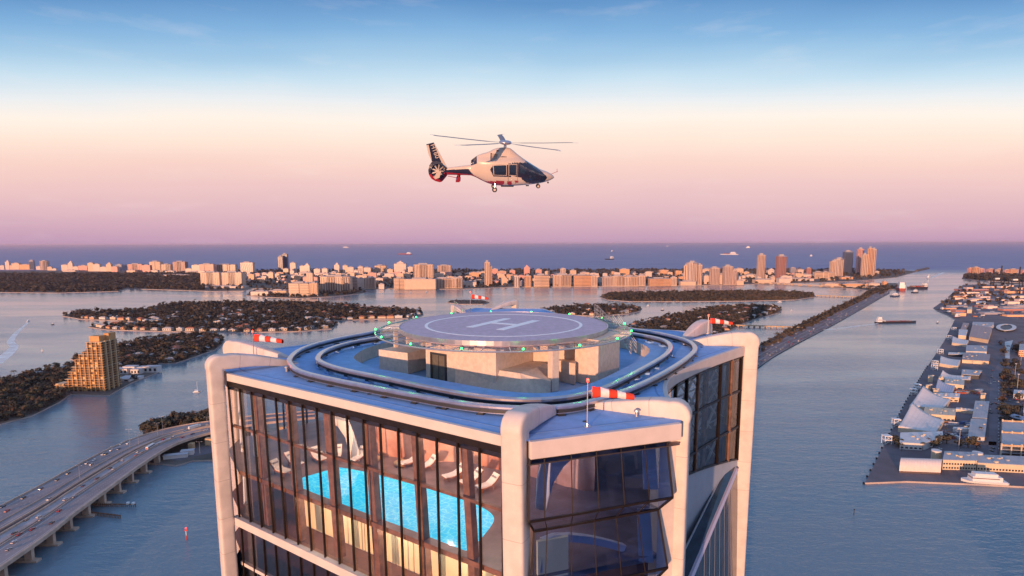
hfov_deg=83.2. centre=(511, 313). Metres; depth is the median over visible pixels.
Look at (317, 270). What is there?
tower block
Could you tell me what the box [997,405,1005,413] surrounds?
broadleaf tree
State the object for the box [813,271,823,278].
tower block
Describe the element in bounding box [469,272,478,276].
block
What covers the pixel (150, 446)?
coach
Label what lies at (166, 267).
tower block
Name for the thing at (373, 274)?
block
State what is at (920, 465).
vaulted hall
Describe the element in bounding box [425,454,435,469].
sun lounger
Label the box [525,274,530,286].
tower block
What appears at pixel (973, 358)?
terminal building
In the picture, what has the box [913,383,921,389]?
boarding gangway
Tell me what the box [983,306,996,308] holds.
port shed
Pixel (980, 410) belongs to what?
terminal building
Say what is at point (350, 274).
block
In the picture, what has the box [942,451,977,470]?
terminal building
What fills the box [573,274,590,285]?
tower block
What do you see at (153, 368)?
white house
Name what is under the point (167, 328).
villa
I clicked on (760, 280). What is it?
building
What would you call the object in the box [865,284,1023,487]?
port ground
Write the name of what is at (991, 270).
tower block
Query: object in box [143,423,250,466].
causeway ground
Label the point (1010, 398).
car park
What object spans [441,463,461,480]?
sun lounger
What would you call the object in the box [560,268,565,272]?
tower block
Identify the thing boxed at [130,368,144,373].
white house
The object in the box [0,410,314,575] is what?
motorway bridge
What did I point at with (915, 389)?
boarding gangway
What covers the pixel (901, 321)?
barge
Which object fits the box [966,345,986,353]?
terminal building
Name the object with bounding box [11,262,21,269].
tower block
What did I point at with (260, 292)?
building
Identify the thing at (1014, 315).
port shed
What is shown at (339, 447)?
sun lounger
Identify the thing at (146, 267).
tower block
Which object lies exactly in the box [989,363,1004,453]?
port road
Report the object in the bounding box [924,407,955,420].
terminal building
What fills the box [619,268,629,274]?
tower block
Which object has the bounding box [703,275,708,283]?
tower block
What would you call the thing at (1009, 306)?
port shed
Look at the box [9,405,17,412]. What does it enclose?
broadleaf tree
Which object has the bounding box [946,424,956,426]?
freight container
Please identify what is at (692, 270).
tower block
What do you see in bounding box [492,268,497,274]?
tower block
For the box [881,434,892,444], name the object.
boarding gangway
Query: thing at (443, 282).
tower block
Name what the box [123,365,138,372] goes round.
white house
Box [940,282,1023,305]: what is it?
woodland
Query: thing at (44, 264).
tower block
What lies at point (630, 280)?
tower block
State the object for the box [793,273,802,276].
block
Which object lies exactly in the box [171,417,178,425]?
broadleaf tree
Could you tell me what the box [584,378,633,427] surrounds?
windsock
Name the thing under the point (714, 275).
tower block
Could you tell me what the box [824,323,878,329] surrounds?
wake
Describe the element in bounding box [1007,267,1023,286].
gantry crane
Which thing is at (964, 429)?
terminal building
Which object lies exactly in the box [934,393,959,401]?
terminal building
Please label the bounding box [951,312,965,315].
port shed
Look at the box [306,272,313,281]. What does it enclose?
tower block
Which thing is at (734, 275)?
tower block
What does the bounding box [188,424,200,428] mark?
lorry
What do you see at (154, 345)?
woodland
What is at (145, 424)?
broadleaf tree
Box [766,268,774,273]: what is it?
tower block
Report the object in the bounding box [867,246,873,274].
tower block
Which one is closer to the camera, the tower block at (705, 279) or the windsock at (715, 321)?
the windsock at (715, 321)
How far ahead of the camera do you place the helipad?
51.75 m
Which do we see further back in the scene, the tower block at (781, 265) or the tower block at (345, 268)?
the tower block at (345, 268)
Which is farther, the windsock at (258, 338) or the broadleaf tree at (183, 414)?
the broadleaf tree at (183, 414)
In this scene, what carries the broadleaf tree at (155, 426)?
on the causeway ground at (184, 445)
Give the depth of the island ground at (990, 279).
3267.30 m
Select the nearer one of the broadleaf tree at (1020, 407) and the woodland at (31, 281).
the broadleaf tree at (1020, 407)
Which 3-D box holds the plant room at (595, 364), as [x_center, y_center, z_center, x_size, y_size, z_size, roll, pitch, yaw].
[8.020,3.849,52.963,3.061,4.000,6.891,3,8,22]
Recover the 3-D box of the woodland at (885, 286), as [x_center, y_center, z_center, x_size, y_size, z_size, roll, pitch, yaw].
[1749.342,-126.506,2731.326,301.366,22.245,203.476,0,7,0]
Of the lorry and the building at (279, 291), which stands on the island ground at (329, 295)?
the building at (279, 291)
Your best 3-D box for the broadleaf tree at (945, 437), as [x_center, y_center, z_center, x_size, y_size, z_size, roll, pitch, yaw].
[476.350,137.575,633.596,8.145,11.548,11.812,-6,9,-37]
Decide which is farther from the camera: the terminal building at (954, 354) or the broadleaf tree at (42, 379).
the terminal building at (954, 354)
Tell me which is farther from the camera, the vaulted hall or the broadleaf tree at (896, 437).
the broadleaf tree at (896, 437)
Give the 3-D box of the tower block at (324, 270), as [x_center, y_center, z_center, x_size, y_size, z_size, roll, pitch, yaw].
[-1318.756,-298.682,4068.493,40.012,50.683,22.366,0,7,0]
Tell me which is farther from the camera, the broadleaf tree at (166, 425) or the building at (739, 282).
the building at (739, 282)
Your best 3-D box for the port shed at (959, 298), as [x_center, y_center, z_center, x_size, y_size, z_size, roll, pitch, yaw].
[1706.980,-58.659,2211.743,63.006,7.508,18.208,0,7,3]
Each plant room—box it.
[379,345,425,373]
[426,343,532,382]
[455,361,550,392]
[533,344,574,363]
[559,359,575,384]
[575,331,619,383]
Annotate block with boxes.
[5,260,10,269]
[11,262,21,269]
[19,264,29,269]
[29,260,35,269]
[40,260,49,269]
[54,332,121,390]
[61,264,67,270]
[68,260,73,269]
[78,265,87,270]
[87,262,94,270]
[93,263,101,270]
[106,262,112,270]
[111,266,119,271]
[115,264,123,270]
[127,263,143,271]
[141,264,150,271]
[149,261,162,271]
[161,263,172,271]
[173,261,187,271]
[192,264,199,270]
[199,263,216,271]
[200,271,221,285]
[216,264,237,271]
[221,271,245,285]
[240,261,255,273]
[248,274,255,279]
[268,271,273,278]
[278,255,283,269]
[282,253,288,268]
[288,281,310,295]
[290,262,296,272]
[304,263,310,271]
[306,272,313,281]
[309,281,318,295]
[314,268,320,272]
[320,274,352,291]
[322,268,327,272]
[334,263,339,272]
[343,265,347,272]
[347,272,355,276]
[352,276,358,289]
[358,265,363,274]
[358,277,363,287]
[364,267,371,273]
[364,276,375,288]
[369,272,376,277]
[374,264,386,272]
[384,273,394,278]
[394,261,406,271]
[394,277,405,288]
[404,272,410,277]
[404,277,436,289]
[414,263,433,278]
[434,273,443,277]
[437,264,451,272]
[437,277,450,287]
[451,277,462,287]
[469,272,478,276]
[484,260,489,285]
[490,265,491,283]
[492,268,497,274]
[502,275,506,284]
[514,275,518,287]
[524,265,529,274]
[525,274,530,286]
[534,274,548,286]
[535,269,541,273]
[552,274,571,285]
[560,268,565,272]
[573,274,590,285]
[591,274,596,285]
[602,276,611,285]
[610,275,623,285]
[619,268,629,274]
[624,275,637,285]
[637,274,645,285]
[645,271,651,276]
[648,277,670,285]
[670,276,676,285]
[675,270,681,275]
[683,264,686,279]
[686,261,697,284]
[697,263,702,284]
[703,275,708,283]
[709,266,719,284]
[722,264,732,284]
[732,268,736,284]
[736,268,743,274]
[756,253,765,277]
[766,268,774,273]
[775,254,786,279]
[776,278,790,282]
[789,267,795,272]
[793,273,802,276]
[806,267,810,273]
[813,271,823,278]
[823,271,828,277]
[829,260,835,276]
[834,257,843,276]
[843,250,853,273]
[855,247,863,272]
[860,253,867,276]
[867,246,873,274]
[872,247,876,275]
[972,266,979,273]
[986,268,994,272]
[1009,268,1018,273]
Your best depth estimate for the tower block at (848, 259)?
4012.79 m
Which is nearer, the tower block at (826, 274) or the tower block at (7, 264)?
the tower block at (826, 274)
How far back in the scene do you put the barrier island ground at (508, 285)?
3154.59 m
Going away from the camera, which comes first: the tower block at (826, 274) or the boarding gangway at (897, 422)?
the boarding gangway at (897, 422)
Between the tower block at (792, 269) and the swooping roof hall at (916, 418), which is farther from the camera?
the tower block at (792, 269)
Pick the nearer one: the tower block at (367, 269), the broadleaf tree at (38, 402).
the broadleaf tree at (38, 402)
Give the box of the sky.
[0,0,1023,244]
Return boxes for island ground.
[0,269,916,292]
[0,339,224,424]
[63,302,422,332]
[246,289,366,298]
[555,307,641,316]
[599,295,815,301]
[644,308,781,332]
[962,277,1023,282]
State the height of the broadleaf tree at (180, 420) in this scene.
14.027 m
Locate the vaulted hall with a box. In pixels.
[899,458,941,473]
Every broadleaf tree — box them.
[6,396,17,401]
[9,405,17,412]
[29,389,40,393]
[32,403,42,410]
[33,400,44,406]
[34,386,43,392]
[38,375,45,382]
[138,420,148,431]
[139,421,151,432]
[146,421,161,431]
[152,418,165,428]
[162,420,170,428]
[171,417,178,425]
[177,415,187,424]
[178,412,187,418]
[180,420,190,424]
[195,413,205,420]
[199,410,208,416]
[891,435,899,443]
[893,438,903,446]
[929,440,938,448]
[935,434,942,444]
[942,435,951,443]
[954,439,962,446]
[962,438,975,447]
[971,436,980,440]
[972,441,980,447]
[997,394,1007,403]
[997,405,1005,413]
[999,361,1009,367]
[999,374,1007,380]
[999,387,1009,394]
[1003,408,1011,418]
[1013,404,1023,413]
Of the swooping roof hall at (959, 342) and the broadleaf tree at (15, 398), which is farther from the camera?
the swooping roof hall at (959, 342)
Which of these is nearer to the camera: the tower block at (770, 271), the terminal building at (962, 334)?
the terminal building at (962, 334)
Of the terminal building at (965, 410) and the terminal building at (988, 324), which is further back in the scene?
the terminal building at (988, 324)
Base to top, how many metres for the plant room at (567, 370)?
1.900 m
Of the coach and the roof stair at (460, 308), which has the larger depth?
the coach
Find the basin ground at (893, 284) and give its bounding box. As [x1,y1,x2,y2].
[820,282,897,290]
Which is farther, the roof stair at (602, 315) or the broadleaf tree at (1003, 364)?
the broadleaf tree at (1003, 364)
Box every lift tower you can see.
[926,384,931,390]
[928,375,933,381]
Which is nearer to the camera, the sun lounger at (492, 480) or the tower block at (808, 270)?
the sun lounger at (492, 480)
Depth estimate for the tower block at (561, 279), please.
2926.54 m
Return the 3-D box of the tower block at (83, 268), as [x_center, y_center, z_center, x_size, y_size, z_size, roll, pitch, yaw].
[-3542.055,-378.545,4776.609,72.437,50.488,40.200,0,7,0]
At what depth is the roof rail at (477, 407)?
42.78 m
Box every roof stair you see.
[454,301,470,312]
[594,304,614,326]
[612,314,636,353]
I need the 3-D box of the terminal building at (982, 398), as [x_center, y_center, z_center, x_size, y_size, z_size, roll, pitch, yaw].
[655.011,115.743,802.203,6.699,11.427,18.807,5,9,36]
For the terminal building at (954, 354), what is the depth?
1112.16 m
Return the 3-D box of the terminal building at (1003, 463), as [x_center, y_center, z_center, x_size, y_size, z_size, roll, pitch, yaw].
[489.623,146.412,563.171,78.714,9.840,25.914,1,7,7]
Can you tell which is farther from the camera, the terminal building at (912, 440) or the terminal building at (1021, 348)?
the terminal building at (1021, 348)
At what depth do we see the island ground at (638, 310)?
1789.51 m
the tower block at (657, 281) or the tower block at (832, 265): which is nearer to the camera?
the tower block at (657, 281)
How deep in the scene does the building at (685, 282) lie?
2972.48 m
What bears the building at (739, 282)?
on the barrier island ground at (508, 285)
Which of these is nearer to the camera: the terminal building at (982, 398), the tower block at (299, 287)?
the terminal building at (982, 398)
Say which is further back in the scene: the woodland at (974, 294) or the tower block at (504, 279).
the tower block at (504, 279)
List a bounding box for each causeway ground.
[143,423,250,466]
[759,298,855,346]
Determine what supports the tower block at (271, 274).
on the barrier island ground at (508, 285)
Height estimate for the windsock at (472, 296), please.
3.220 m
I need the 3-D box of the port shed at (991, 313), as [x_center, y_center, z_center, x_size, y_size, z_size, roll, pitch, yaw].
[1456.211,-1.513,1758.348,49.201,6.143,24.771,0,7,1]
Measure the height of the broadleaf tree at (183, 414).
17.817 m
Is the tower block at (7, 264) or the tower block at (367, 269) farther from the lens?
the tower block at (7, 264)
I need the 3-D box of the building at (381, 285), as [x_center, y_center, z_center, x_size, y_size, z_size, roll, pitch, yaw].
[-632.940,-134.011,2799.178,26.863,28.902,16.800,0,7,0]
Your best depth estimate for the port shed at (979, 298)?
2185.19 m
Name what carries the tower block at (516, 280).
on the barrier island ground at (508, 285)
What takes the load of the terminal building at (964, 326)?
on the port ground at (885, 469)
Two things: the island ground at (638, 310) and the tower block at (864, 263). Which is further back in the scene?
the tower block at (864, 263)
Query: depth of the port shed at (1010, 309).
1840.83 m
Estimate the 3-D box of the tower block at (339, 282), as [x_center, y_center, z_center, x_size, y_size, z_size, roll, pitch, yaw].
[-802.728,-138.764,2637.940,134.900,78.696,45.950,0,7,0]
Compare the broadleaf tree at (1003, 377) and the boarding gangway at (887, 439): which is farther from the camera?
the broadleaf tree at (1003, 377)
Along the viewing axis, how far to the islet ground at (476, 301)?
2151.68 m
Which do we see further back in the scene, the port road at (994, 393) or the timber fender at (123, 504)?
the port road at (994, 393)
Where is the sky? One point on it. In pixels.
(123, 122)
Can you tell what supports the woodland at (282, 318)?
on the island ground at (238, 331)
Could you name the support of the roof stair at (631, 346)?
attached to the helipad
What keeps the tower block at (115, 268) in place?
on the barrier island ground at (508, 285)
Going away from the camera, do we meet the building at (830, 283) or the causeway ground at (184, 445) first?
the causeway ground at (184, 445)
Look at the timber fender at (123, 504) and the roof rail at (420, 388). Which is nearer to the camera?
the roof rail at (420, 388)
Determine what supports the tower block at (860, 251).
on the barrier island ground at (508, 285)
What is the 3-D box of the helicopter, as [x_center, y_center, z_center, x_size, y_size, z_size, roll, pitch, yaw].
[-0.678,-13.840,53.122,14.116,4.725,13.479,-1,22,-4]
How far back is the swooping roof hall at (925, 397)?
779.05 m
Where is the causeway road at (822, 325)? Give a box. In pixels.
[757,290,889,366]
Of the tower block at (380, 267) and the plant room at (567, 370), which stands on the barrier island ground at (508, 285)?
the tower block at (380, 267)
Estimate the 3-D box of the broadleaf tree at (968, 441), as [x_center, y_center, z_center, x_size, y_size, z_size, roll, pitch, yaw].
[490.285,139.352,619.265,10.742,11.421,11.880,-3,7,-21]
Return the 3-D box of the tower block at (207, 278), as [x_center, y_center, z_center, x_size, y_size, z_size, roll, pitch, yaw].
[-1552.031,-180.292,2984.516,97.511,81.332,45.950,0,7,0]
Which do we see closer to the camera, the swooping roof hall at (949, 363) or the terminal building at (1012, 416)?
the terminal building at (1012, 416)
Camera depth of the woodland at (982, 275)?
3438.84 m
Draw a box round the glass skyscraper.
[205,300,759,575]
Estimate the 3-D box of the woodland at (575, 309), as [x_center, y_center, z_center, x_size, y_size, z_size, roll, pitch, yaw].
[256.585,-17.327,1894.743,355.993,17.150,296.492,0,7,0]
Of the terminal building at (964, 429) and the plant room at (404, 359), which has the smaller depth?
the plant room at (404, 359)
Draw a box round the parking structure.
[1000,419,1023,455]
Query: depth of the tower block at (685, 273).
3002.99 m
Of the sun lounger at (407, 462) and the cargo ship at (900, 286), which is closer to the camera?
the sun lounger at (407, 462)
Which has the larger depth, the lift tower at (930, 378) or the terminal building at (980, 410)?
the lift tower at (930, 378)
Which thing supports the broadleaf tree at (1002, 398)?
on the port ground at (885, 469)
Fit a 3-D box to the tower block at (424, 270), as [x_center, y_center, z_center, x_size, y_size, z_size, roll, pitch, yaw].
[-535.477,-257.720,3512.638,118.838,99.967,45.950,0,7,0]
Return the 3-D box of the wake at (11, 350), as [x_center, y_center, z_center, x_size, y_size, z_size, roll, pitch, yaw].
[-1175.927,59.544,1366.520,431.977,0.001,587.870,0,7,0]
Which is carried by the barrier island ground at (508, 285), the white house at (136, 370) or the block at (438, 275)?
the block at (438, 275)
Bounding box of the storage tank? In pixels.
[931,449,941,458]
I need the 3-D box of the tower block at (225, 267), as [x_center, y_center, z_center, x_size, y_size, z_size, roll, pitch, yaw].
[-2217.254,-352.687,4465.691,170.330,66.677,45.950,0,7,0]
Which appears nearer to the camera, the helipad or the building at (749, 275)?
the helipad
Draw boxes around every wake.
[0,322,28,362]
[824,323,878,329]
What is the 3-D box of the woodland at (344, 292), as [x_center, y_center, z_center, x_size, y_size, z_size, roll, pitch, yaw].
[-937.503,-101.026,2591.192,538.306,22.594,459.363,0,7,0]
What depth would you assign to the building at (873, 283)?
2897.00 m
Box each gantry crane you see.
[990,266,1004,285]
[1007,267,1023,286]
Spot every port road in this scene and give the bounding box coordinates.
[940,440,996,444]
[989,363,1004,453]
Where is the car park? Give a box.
[1001,379,1023,401]
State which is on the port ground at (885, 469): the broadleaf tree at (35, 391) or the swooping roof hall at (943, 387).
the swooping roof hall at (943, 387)
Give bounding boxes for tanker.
[907,283,927,288]
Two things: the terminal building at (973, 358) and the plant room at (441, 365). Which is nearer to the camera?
the plant room at (441, 365)
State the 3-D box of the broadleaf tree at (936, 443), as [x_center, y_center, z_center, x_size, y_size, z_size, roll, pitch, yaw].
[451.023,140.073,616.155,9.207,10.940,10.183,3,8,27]
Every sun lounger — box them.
[269,458,290,476]
[284,451,304,466]
[309,446,326,461]
[337,444,342,461]
[350,445,363,461]
[401,457,412,467]
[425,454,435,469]
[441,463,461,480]
[460,467,482,484]
[475,472,499,492]
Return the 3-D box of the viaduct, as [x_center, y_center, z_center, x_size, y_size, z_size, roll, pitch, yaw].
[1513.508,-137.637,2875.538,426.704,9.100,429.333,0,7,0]
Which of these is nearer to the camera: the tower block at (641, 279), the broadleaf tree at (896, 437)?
the broadleaf tree at (896, 437)
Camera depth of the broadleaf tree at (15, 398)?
795.73 m
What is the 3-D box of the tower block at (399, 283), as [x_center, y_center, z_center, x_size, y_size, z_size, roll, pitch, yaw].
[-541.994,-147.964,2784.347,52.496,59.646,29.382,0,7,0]
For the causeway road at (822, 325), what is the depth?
1444.35 m
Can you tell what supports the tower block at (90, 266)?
on the barrier island ground at (508, 285)
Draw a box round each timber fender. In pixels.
[91,511,120,518]
[94,502,135,506]
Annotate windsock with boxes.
[251,330,283,353]
[470,291,487,310]
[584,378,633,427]
[707,314,732,335]
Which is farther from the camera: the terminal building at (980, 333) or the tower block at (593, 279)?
the tower block at (593, 279)
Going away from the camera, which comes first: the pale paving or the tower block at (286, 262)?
the pale paving
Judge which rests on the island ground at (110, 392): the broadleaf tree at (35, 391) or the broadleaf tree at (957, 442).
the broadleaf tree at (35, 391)
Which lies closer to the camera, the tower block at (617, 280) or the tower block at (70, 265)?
the tower block at (617, 280)
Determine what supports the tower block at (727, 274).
on the barrier island ground at (508, 285)
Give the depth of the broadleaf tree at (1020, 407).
739.42 m
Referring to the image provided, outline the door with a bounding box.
[430,352,446,380]
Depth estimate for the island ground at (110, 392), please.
862.81 m
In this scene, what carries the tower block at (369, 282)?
on the barrier island ground at (508, 285)
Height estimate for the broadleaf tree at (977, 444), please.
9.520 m
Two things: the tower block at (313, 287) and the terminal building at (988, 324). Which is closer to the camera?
the terminal building at (988, 324)
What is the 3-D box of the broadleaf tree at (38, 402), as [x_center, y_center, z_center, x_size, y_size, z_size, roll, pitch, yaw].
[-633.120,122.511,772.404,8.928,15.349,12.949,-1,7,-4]
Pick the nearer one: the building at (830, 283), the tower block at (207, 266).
the building at (830, 283)
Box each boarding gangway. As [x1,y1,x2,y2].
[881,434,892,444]
[891,418,900,426]
[909,388,917,394]
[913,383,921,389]
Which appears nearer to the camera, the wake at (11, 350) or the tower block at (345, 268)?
the wake at (11, 350)
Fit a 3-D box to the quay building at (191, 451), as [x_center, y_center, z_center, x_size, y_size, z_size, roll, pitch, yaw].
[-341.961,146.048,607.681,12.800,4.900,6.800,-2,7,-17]
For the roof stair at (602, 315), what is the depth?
61.77 m
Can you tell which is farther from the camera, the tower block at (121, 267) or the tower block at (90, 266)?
the tower block at (121, 267)
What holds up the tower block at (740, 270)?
on the barrier island ground at (508, 285)
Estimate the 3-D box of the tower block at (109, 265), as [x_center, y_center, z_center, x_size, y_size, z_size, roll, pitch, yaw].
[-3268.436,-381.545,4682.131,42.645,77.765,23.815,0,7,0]
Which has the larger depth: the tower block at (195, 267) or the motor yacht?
the tower block at (195, 267)
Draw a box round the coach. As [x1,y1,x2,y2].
[146,443,154,449]
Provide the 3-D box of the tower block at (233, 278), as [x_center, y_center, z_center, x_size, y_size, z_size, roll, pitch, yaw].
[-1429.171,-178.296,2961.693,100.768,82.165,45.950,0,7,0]
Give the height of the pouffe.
0.400 m
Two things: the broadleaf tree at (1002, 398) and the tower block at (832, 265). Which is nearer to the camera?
the broadleaf tree at (1002, 398)
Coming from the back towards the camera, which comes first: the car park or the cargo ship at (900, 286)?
the cargo ship at (900, 286)
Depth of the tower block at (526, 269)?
3977.01 m
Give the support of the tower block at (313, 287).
on the island ground at (329, 295)
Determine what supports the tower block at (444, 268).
on the barrier island ground at (508, 285)
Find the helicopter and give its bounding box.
[426,134,572,191]
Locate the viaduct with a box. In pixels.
[756,282,882,289]
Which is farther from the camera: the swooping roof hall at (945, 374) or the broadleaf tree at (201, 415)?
the swooping roof hall at (945, 374)
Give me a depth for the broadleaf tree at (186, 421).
695.60 m
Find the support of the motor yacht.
on the water
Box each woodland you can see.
[0,271,205,291]
[0,330,224,420]
[62,298,421,331]
[204,267,904,289]
[249,286,364,296]
[449,299,487,303]
[543,302,640,314]
[602,288,813,300]
[625,303,781,334]
[759,285,887,351]
[841,284,896,289]
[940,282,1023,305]
[963,271,1023,281]
[997,339,1023,420]
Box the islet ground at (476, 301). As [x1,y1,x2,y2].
[447,300,489,303]
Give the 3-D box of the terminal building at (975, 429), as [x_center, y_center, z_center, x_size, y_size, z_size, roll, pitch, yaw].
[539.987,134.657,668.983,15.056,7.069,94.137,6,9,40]
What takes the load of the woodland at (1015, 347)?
on the port ground at (885, 469)
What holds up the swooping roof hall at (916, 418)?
on the port ground at (885, 469)
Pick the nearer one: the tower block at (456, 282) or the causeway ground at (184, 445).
the causeway ground at (184, 445)
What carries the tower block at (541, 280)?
on the barrier island ground at (508, 285)
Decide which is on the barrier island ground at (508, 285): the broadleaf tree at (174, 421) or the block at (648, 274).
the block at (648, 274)
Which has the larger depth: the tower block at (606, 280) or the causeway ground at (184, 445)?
the tower block at (606, 280)
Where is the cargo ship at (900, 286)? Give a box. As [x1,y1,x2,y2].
[895,282,905,290]
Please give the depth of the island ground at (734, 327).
1632.34 m
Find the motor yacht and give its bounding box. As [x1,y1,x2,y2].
[961,471,1009,484]
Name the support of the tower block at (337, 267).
on the barrier island ground at (508, 285)
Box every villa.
[162,327,174,330]
[185,327,196,330]
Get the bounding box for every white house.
[119,367,129,373]
[120,377,133,381]
[122,375,143,379]
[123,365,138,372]
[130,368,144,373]
[143,365,161,372]
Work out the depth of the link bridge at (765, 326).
1503.27 m
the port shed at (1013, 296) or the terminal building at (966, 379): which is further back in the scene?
the port shed at (1013, 296)
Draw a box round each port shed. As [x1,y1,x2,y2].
[946,305,966,307]
[947,297,966,299]
[950,309,966,311]
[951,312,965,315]
[966,298,990,299]
[978,312,1000,314]
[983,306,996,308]
[998,308,1023,310]
[1000,306,1018,307]
[1002,314,1023,316]
[1004,301,1019,303]
[1007,295,1023,297]
[1007,304,1023,307]
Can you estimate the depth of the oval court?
1451.22 m
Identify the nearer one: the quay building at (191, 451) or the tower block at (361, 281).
the quay building at (191, 451)
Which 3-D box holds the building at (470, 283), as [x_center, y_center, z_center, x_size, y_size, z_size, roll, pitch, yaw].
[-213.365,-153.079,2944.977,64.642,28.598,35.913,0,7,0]
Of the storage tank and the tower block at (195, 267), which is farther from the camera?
the tower block at (195, 267)
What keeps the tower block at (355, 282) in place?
on the island ground at (329, 295)
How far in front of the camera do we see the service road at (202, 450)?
613.50 m
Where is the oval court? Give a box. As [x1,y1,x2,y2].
[996,324,1016,331]
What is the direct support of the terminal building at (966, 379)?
on the port ground at (885, 469)
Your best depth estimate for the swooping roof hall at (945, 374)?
927.29 m
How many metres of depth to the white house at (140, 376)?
949.33 m
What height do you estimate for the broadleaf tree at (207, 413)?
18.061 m
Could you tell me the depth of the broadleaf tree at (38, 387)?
856.95 m
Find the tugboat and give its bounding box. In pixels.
[874,317,882,322]
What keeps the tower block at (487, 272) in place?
on the barrier island ground at (508, 285)
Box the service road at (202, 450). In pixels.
[160,446,211,460]
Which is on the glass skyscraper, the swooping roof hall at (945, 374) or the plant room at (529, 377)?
the plant room at (529, 377)
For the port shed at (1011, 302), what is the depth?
2033.38 m
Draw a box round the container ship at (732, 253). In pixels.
[720,252,737,254]
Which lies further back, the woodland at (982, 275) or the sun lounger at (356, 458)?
the woodland at (982, 275)
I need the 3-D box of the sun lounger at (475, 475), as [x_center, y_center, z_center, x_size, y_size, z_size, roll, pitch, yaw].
[-3.385,13.467,47.431,2.014,1.107,0.848,-6,9,-38]
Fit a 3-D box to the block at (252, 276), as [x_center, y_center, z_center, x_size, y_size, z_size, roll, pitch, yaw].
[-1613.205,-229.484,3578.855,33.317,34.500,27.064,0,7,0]
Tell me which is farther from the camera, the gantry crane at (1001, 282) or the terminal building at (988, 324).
the gantry crane at (1001, 282)
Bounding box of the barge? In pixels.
[882,320,915,322]
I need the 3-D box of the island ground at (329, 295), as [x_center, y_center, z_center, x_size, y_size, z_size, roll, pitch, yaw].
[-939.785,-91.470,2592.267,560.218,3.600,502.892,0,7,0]
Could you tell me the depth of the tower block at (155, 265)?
4581.79 m
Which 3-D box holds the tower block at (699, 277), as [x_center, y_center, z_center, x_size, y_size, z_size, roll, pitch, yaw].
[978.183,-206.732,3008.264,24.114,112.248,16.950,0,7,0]
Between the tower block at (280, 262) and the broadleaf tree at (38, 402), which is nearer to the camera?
the broadleaf tree at (38, 402)
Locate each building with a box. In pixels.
[63,270,78,271]
[162,452,187,459]
[180,448,194,454]
[199,285,248,287]
[250,290,269,294]
[268,289,288,294]
[379,283,384,288]
[464,281,476,286]
[678,280,695,284]
[735,279,743,284]
[745,274,755,277]
[752,278,770,282]
[792,277,813,280]
[821,282,837,285]
[838,282,867,285]
[866,282,879,285]
[900,431,942,450]
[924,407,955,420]
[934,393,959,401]
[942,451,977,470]
[944,378,963,389]
[948,352,985,356]
[952,375,970,382]
[953,426,968,431]
[956,407,973,413]
[958,329,967,338]
[961,323,968,329]
[961,369,981,378]
[962,353,989,364]
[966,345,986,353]
[967,307,971,312]
[968,419,986,441]
[969,325,991,342]
[972,322,993,328]
[972,401,989,418]
[977,455,1023,472]
[980,392,985,400]
[1008,414,1023,422]
[1013,390,1023,398]
[1019,344,1023,356]
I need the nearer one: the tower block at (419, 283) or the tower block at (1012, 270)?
the tower block at (419, 283)
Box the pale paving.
[1005,340,1012,358]
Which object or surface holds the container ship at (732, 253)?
on the water
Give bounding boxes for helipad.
[374,311,631,391]
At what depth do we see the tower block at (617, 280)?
2932.36 m
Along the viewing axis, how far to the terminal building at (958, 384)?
875.57 m
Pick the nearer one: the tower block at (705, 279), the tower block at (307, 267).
the tower block at (705, 279)
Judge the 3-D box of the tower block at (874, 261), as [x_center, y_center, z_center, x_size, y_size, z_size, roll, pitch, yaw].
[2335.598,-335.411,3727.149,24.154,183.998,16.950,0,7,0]
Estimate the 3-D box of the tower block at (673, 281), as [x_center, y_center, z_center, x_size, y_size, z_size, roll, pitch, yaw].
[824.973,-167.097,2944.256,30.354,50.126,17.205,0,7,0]
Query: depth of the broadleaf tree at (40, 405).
764.58 m
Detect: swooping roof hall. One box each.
[898,402,943,431]
[909,386,950,410]
[936,379,954,392]
[939,356,960,368]
[940,370,952,381]
[952,336,968,346]
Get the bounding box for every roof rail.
[287,325,696,416]
[315,331,672,404]
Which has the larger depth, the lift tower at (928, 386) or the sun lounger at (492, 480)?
the lift tower at (928, 386)
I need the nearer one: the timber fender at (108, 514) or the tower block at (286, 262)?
the timber fender at (108, 514)
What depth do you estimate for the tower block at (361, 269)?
3942.94 m
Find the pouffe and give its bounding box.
[394,459,405,466]
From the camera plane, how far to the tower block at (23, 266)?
5069.46 m
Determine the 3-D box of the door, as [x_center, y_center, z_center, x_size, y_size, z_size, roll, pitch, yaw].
[-6.578,4.764,51.914,2.040,2.470,0.220,5,9,38]
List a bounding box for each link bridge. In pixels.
[736,324,799,328]
[815,295,856,297]
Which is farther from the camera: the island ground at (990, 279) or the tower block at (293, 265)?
the tower block at (293, 265)
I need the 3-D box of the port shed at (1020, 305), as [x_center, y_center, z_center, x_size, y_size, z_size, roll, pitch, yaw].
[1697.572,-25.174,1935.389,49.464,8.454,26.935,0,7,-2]
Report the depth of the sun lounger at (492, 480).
46.43 m
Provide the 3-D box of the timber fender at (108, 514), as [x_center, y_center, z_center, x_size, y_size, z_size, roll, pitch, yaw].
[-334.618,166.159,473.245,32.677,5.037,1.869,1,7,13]
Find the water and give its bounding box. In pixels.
[0,242,1023,575]
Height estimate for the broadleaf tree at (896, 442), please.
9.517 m
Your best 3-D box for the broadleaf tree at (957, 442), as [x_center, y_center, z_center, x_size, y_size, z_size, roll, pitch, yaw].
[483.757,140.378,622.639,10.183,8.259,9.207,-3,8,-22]
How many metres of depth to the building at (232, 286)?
2878.34 m

